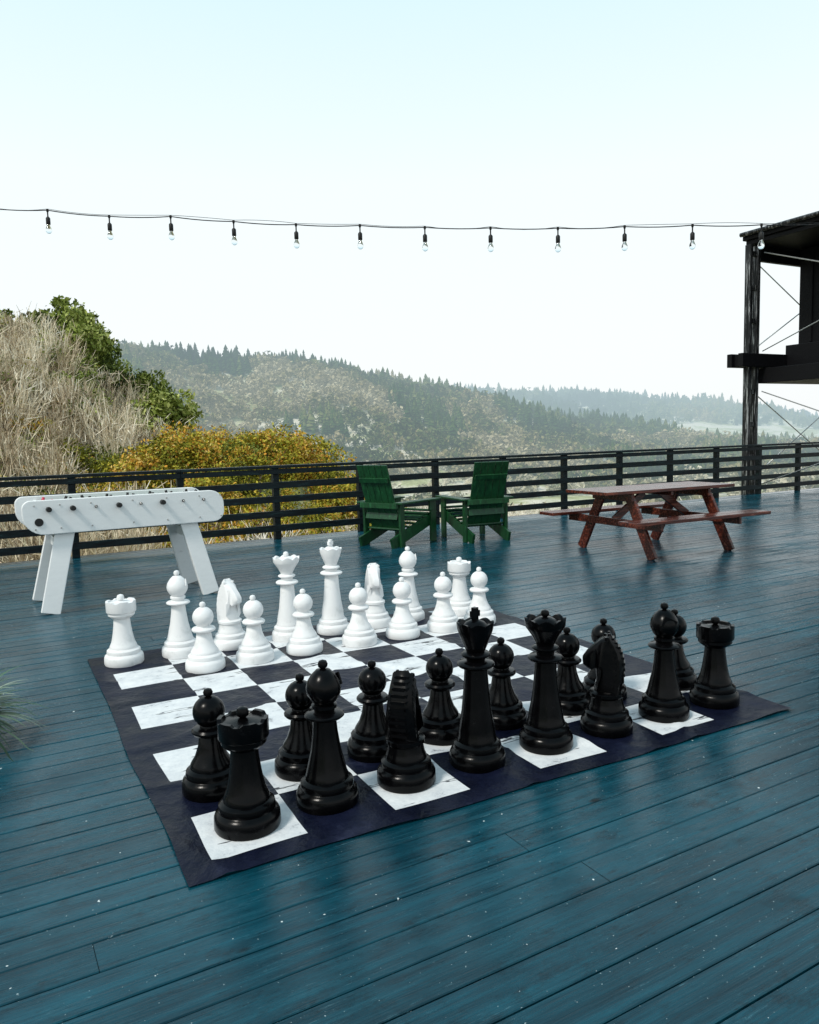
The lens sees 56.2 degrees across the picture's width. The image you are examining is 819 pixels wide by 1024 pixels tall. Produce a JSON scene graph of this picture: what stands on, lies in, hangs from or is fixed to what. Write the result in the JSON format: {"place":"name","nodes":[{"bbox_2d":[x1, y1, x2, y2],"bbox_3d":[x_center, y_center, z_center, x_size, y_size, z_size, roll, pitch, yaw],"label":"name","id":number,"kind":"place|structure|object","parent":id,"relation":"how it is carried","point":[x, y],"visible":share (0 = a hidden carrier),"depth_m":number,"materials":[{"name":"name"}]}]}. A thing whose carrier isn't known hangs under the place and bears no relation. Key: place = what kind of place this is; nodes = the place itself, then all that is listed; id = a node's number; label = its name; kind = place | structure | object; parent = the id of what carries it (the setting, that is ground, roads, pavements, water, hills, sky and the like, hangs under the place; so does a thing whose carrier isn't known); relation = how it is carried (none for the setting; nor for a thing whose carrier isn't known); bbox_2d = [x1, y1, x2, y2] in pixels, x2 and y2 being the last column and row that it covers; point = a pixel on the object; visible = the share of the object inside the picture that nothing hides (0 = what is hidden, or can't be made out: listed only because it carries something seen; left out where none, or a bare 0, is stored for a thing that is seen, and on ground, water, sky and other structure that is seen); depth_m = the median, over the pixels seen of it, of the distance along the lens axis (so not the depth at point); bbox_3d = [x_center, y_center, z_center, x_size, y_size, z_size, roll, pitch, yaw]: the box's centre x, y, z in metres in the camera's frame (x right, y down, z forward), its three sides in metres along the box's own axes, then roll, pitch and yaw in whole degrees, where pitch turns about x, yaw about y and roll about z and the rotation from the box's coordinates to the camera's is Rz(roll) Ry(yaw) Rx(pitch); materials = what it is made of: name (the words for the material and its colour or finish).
{"place":"outdoors","nodes":[
{"label":"outdoors","id":0,"kind":"place"},
{"bbox_2d":[0,0,818,415],"label":"sky","id":1,"kind":"structure","parent":0,"point":[515,114],"materials":[{"name":"white"}]},
{"bbox_2d":[27,366,818,541],"bbox_3d":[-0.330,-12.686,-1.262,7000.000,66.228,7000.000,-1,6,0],"label":"hillside terrain","id":2,"kind":"structure","parent":0,"point":[771,427],"depth_m":288.61,"materials":[{"name":"green plant"}]},
{"bbox_2d":[0,316,166,522],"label":"hillside autumn shrubs","id":3,"kind":"object","parent":2,"relation":"on","point":[84,456],"visible":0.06,"depth_m":36.77,"materials":[{"name":"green plant"}]},
{"bbox_2d":[0,321,196,509],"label":"hillside green shrubs","id":4,"kind":"object","parent":2,"relation":"on","point":[92,367],"visible":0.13,"depth_m":42.61,"materials":[{"name":"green plant"}]},
{"bbox_2d":[0,295,203,437],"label":"hilltop trees","id":5,"kind":"object","parent":2,"relation":"on","point":[164,400],"visible":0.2,"depth_m":46.82,"materials":[{"name":"green plant"}]},
{"bbox_2d":[0,303,205,562],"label":"bare willow thicket","id":6,"kind":"object","parent":2,"relation":"on","point":[19,355],"visible":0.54,"depth_m":38.40,"materials":[{"name":"beige plant"}]},
{"bbox_2d":[0,459,356,561],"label":"bare brush by deck","id":7,"kind":"object","parent":2,"relation":"on","point":[262,520],"visible":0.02,"depth_m":26.00,"materials":[{"name":"beige plant"}]},
{"bbox_2d":[20,421,414,548],"bbox_3d":[-5.772,0.885,33.356,21.714,10.012,20.239,-1,6,0],"label":"autumn bush mound","id":8,"kind":"object","parent":2,"relation":"on","point":[169,450],"visible":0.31,"depth_m":30.43,"materials":[{"name":"yellow plant"}]},
{"bbox_2d":[212,508,302,543],"bbox_3d":[12.829,3.333,28.804,40.026,8.964,25.269,-1,6,0],"label":"pale brush by deck","id":9,"kind":"object","parent":2,"relation":"on","point":[256,538],"depth_m":24.24,"materials":[{"name":"beige plant"}]},
{"bbox_2d":[213,430,336,478],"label":"mound green shrubs","id":10,"kind":"object","parent":2,"relation":"on","point":[256,449],"visible":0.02,"depth_m":30.77,"materials":[{"name":"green plant"}]},
{"bbox_2d":[0,488,818,1023],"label":"wooden deck","id":11,"kind":"structure","parent":2,"relation":"on","point":[674,884],"depth_m":2.66,"materials":[{"name":"blue wood"}]},
{"bbox_2d":[0,663,48,761],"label":"potted plant","id":12,"kind":"object","parent":11,"relation":"on","point":[4,713],"visible":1,"depth_m":3.72,"materials":[{"name":"green plant"}]},
{"bbox_2d":[14,487,223,613],"bbox_3d":[-2.714,0.318,7.261,1.730,0.999,0.940,-5,7,-31],"label":"foosball table","id":13,"kind":"object","parent":11,"relation":"on","point":[58,521],"visible":1,"depth_m":6.97,"materials":[{"name":"white wood"}]},
{"bbox_2d":[356,465,440,548],"bbox_3d":[-0.170,-0.106,10.394,0.780,1.103,1.029,3,7,38],"label":"adirondack chair","id":14,"kind":"object","parent":11,"relation":"on","point":[381,505],"visible":0.98,"depth_m":10.15,"materials":[{"name":"green paint"}]},
{"bbox_2d":[0,442,818,557],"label":"deck railing","id":15,"kind":"object","parent":11,"relation":"on","point":[275,499],"visible":0.74,"depth_m":12.04,"materials":[{"name":"black metal"}]},
{"bbox_2d":[87,607,790,886],"bbox_3d":[-0.107,0.996,4.561,3.074,0.013,3.081,-5,6,-28],"label":"chess board mat","id":16,"kind":"object","parent":11,"relation":"on","point":[154,696],"visible":0.46,"depth_m":3.73,"materials":[{"name":"fabric"}]},
{"bbox_2d":[104,594,143,667],"bbox_3d":[-1.888,0.765,5.045,0.248,0.461,0.248,2,7,30],"label":"white chess rook","id":17,"kind":"object","parent":16,"relation":"on","point":[124,650],"visible":1,"depth_m":4.99,"materials":[{"name":"plastic"}]},
{"bbox_2d":[162,570,195,658],"bbox_3d":[-1.566,0.681,5.206,0.248,0.581,0.248,2,7,30],"label":"white chess bishop","id":18,"kind":"object","parent":16,"relation":"on","point":[179,642],"visible":0.95,"depth_m":5.15,"materials":[{"name":"plastic"}]},
{"bbox_2d":[185,602,225,673],"bbox_3d":[-1.305,0.781,4.872,0.248,0.434,0.248,3,7,37],"label":"white chess pawn","id":19,"kind":"object","parent":16,"relation":"on","point":[205,656],"visible":1,"depth_m":4.81,"materials":[{"name":"plastic"}]},
{"bbox_2d":[182,688,229,802],"bbox_3d":[-0.823,0.938,3.173,0.248,0.434,0.248,-4,6,-27],"label":"black chess pawn","id":20,"kind":"object","parent":16,"relation":"on","point":[205,779],"visible":0.82,"depth_m":3.11,"materials":[{"name":"plastic"}]},
{"bbox_2d":[213,578,245,650],"bbox_3d":[-1.261,0.706,5.379,0.248,0.480,0.248,3,7,37],"label":"white chess knight","id":21,"kind":"object","parent":16,"relation":"on","point":[230,634],"visible":0.9,"depth_m":5.32,"materials":[{"name":"plastic"}]},
{"bbox_2d":[214,706,280,840],"bbox_3d":[-0.615,0.949,2.869,0.248,0.461,0.248,-4,6,-27],"label":"black chess rook","id":22,"kind":"object","parent":16,"relation":"on","point":[248,809],"visible":1,"depth_m":2.81,"materials":[{"name":"plastic"}]},
{"bbox_2d":[236,595,273,664],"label":"white chess pawn","id":23,"kind":"object","parent":16,"relation":"on","point":[254,648],"visible":1,"depth_m":4.98,"materials":[{"name":"plastic"}]},
{"bbox_2d":[272,551,298,642],"bbox_3d":[-0.880,0.600,5.538,0.248,0.640,0.248,2,7,30],"label":"white chess queen","id":24,"kind":"object","parent":16,"relation":"on","point":[285,625],"visible":0.85,"depth_m":5.48,"materials":[{"name":"plastic"}]},
{"bbox_2d":[274,673,312,781],"bbox_3d":[-0.470,0.912,3.340,0.248,0.434,0.248,0,6,13],"label":"black chess pawn","id":25,"kind":"object","parent":16,"relation":"on","point":[291,760],"visible":0.67,"depth_m":3.28,"materials":[{"name":"plastic"}]},
{"bbox_2d":[286,589,322,655],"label":"white chess pawn","id":26,"kind":"object","parent":16,"relation":"on","point":[304,639],"visible":1,"depth_m":5.15,"materials":[{"name":"plastic"}]},
{"bbox_2d":[296,659,358,815],"bbox_3d":[-0.333,0.865,3.031,0.248,0.581,0.248,-2,6,-1],"label":"black chess bishop","id":27,"kind":"object","parent":16,"relation":"on","point":[328,785],"visible":1,"depth_m":2.98,"materials":[{"name":"plastic"}]},
{"bbox_2d":[317,539,348,635],"bbox_3d":[-0.578,0.548,5.703,0.248,0.695,0.248,2,7,30],"label":"white chess king","id":28,"kind":"object","parent":16,"relation":"on","point":[333,620],"visible":0.96,"depth_m":5.65,"materials":[{"name":"plastic"}]},
{"bbox_2d":[342,582,376,647],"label":"white chess pawn","id":29,"kind":"object","parent":16,"relation":"on","point":[359,631],"visible":1,"depth_m":5.32,"materials":[{"name":"plastic"}]},
{"bbox_2d":[347,660,387,762],"bbox_3d":[-0.167,0.887,3.508,0.248,0.434,0.248,-5,7,-32],"label":"black chess pawn","id":30,"kind":"object","parent":16,"relation":"on","point":[366,743],"visible":0.9,"depth_m":3.45,"materials":[{"name":"plastic"}]},
{"bbox_2d":[364,563,390,628],"bbox_3d":[-0.272,0.631,5.881,0.248,0.480,0.248,-3,6,-15],"label":"white chess knight","id":31,"kind":"object","parent":16,"relation":"on","point":[377,616],"visible":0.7,"depth_m":5.82,"materials":[{"name":"plastic"}]},
{"bbox_2d":[386,577,419,639],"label":"white chess pawn","id":32,"kind":"object","parent":16,"relation":"on","point":[402,624],"visible":1,"depth_m":5.48,"materials":[{"name":"plastic"}]},
{"bbox_2d":[377,669,435,793],"bbox_3d":[-0.019,0.890,3.203,0.248,0.480,0.248,1,6,20],"label":"black chess knight","id":33,"kind":"object","parent":16,"relation":"on","point":[406,765],"visible":1,"depth_m":3.13,"materials":[{"name":"plastic"}]},
{"bbox_2d":[393,546,424,621],"bbox_3d":[-0.010,0.557,6.043,0.248,0.581,0.248,2,7,30],"label":"white chess bishop","id":34,"kind":"object","parent":16,"relation":"on","point":[407,560],"visible":0.69,"depth_m":5.99,"materials":[{"name":"plastic"}]},
{"bbox_2d":[419,648,460,745],"bbox_3d":[0.146,0.863,3.675,0.248,0.434,0.248,1,6,20],"label":"black chess pawn","id":35,"kind":"object","parent":16,"relation":"on","point":[441,714],"visible":0.89,"depth_m":3.62,"materials":[{"name":"plastic"}]},
{"bbox_2d":[427,572,457,632],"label":"white chess pawn","id":36,"kind":"object","parent":16,"relation":"on","point":[443,618],"visible":0.96,"depth_m":5.65,"materials":[{"name":"plastic"}]},
{"bbox_2d":[447,557,471,615],"bbox_3d":[0.405,0.589,6.217,0.248,0.461,0.248,2,7,30],"label":"white chess rook","id":37,"kind":"object","parent":16,"relation":"on","point":[459,569],"visible":0.82,"depth_m":6.15,"materials":[{"name":"plastic"}]},
{"bbox_2d":[449,607,505,773],"bbox_3d":[0.292,0.759,3.360,0.248,0.695,0.248,3,7,40],"label":"black chess king","id":38,"kind":"object","parent":16,"relation":"on","point":[477,747],"visible":1,"depth_m":3.31,"materials":[{"name":"plastic"}]},
{"bbox_2d":[464,567,495,623],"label":"white chess pawn","id":39,"kind":"object","parent":16,"relation":"on","point":[478,579],"visible":0.83,"depth_m":5.83,"materials":[{"name":"plastic"}]},
{"bbox_2d":[488,637,526,729],"bbox_3d":[0.459,0.838,3.843,0.248,0.434,0.248,-5,7,-31],"label":"black chess pawn","id":40,"kind":"object","parent":16,"relation":"on","point":[508,710],"visible":0.84,"depth_m":3.78,"materials":[{"name":"plastic"}]},
{"bbox_2d":[519,609,572,754],"bbox_3d":[0.626,0.761,3.530,0.248,0.640,0.248,-1,6,7],"label":"black chess queen","id":41,"kind":"object","parent":16,"relation":"on","point":[545,730],"visible":1,"depth_m":3.48,"materials":[{"name":"plastic"}]},
{"bbox_2d":[555,627,589,715],"bbox_3d":[0.823,0.812,4.010,0.248,0.434,0.248,1,6,25],"label":"black chess pawn","id":42,"kind":"object","parent":16,"relation":"on","point":[574,696],"visible":0.73,"depth_m":3.95,"materials":[{"name":"plastic"}]},
{"bbox_2d":[582,618,626,699],"bbox_3d":[1.056,0.789,4.177,0.248,0.434,0.248,1,6,21],"label":"black chess pawn","id":43,"kind":"object","parent":16,"relation":"on","point":[597,633],"visible":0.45,"depth_m":4.14,"materials":[{"name":"plastic"}]},
{"bbox_2d":[580,631,632,738],"bbox_3d":[0.951,0.815,3.705,0.248,0.480,0.248,0,6,15],"label":"black chess knight","id":44,"kind":"object","parent":16,"relation":"on","point":[605,713],"visible":1,"depth_m":3.65,"materials":[{"name":"plastic"}]},
{"bbox_2d":[638,602,689,722],"bbox_3d":[1.283,0.740,3.868,0.248,0.581,0.248,3,7,37],"label":"black chess bishop","id":45,"kind":"object","parent":16,"relation":"on","point":[663,700],"visible":1,"depth_m":3.82,"materials":[{"name":"plastic"}]},
{"bbox_2d":[671,609,696,690],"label":"black chess pawn","id":46,"kind":"object","parent":16,"relation":"on","point":[686,676],"visible":0.45,"depth_m":4.28,"materials":[{"name":"plastic"}]},
{"bbox_2d":[689,616,739,709],"bbox_3d":[1.608,0.774,4.041,0.248,0.461,0.248,1,6,24],"label":"black chess rook","id":47,"kind":"object","parent":16,"relation":"on","point":[713,687],"visible":1,"depth_m":3.98,"materials":[{"name":"plastic"}]},
{"bbox_2d":[435,461,513,543],"bbox_3d":[0.914,-0.161,10.664,0.780,1.103,1.029,-4,6,-22],"label":"adirondack chair","id":48,"kind":"object","parent":11,"relation":"on","point":[486,501],"visible":0.98,"depth_m":10.34,"materials":[{"name":"green paint"}]},
{"bbox_2d":[539,481,770,559],"bbox_3d":[2.933,0.086,9.312,2.060,0.793,1.722,-4,6,-26],"label":"picnic table","id":49,"kind":"object","parent":11,"relation":"on","point":[669,492],"visible":0.95,"depth_m":9.12,"materials":[{"name":"brown wood"}]},
{"bbox_2d":[112,338,813,462],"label":"ridge conifer forest","id":50,"kind":"object","parent":2,"relation":"on","point":[433,412],"visible":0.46,"depth_m":332.58,"materials":[{"name":"green plant"}]},
{"bbox_2d":[117,340,818,487],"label":"ridge broadleaf forest","id":51,"kind":"object","parent":2,"relation":"on","point":[479,438],"visible":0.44,"depth_m":299.35,"materials":[{"name":"green plant"}]},
{"bbox_2d":[405,495,719,524],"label":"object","id":52,"kind":"object","parent":2,"relation":"on","point":[526,512],"depth_m":96.28,"materials":[{"name":"grey plant"}]},
{"bbox_2d":[347,452,818,517],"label":"valley tree line","id":53,"kind":"object","parent":2,"relation":"on","point":[576,485],"visible":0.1,"depth_m":211.94,"materials":[{"name":"green plant"}]},
{"bbox_2d":[450,382,818,428],"bbox_3d":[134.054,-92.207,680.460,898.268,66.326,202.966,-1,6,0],"label":"distant ridge forest","id":54,"kind":"object","parent":2,"relation":"on","point":[677,406],"visible":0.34,"depth_m":635.08,"materials":[{"name":"green plant"}]},
{"bbox_2d":[741,244,760,494],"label":"columns","id":55,"kind":"structure","parent":2,"relation":"on","point":[751,338],"depth_m":16.47,"materials":[{"name":"wood"}]},
{"bbox_2d":[727,353,818,383],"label":"floor beams","id":56,"kind":"structure","parent":55,"relation":"attached to","point":[774,369],"depth_m":16.28,"materials":[{"name":"black wood"}]},
{"bbox_2d":[758,252,818,483],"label":"brace cables","id":57,"kind":"object","parent":56,"relation":"attached to","point":[775,344],"visible":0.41,"depth_m":16.54,"materials":[{"name":"silver metal"}]},
{"bbox_2d":[786,245,818,365],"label":"walls","id":58,"kind":"structure","parent":56,"relation":"on","point":[805,350],"depth_m":16.57,"materials":[{"name":"black wood"}]},
{"bbox_2d":[743,216,818,266],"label":"roof","id":59,"kind":"structure","parent":55,"relation":"on","point":[793,241],"depth_m":16.11,"materials":[{"name":"black wood"}]},
{"bbox_2d":[739,211,818,236],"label":"gutter","id":60,"kind":"object","parent":59,"relation":"attached to","point":[792,220],"visible":1,"depth_m":15.40,"materials":[{"name":"metal"}]},
{"bbox_3d":[-4.286,-1.019,7.073,0.240,3.749,0.240,-1,6,0],"label":"light pole","id":61,"kind":"object","parent":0,"visible":0},
{"bbox_2d":[0,209,818,251],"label":"string lights","id":62,"kind":"object","parent":61,"relation":"hanging from","point":[360,245],"visible":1,"depth_m":6.70,"materials":[{"name":"black"}]}
]}

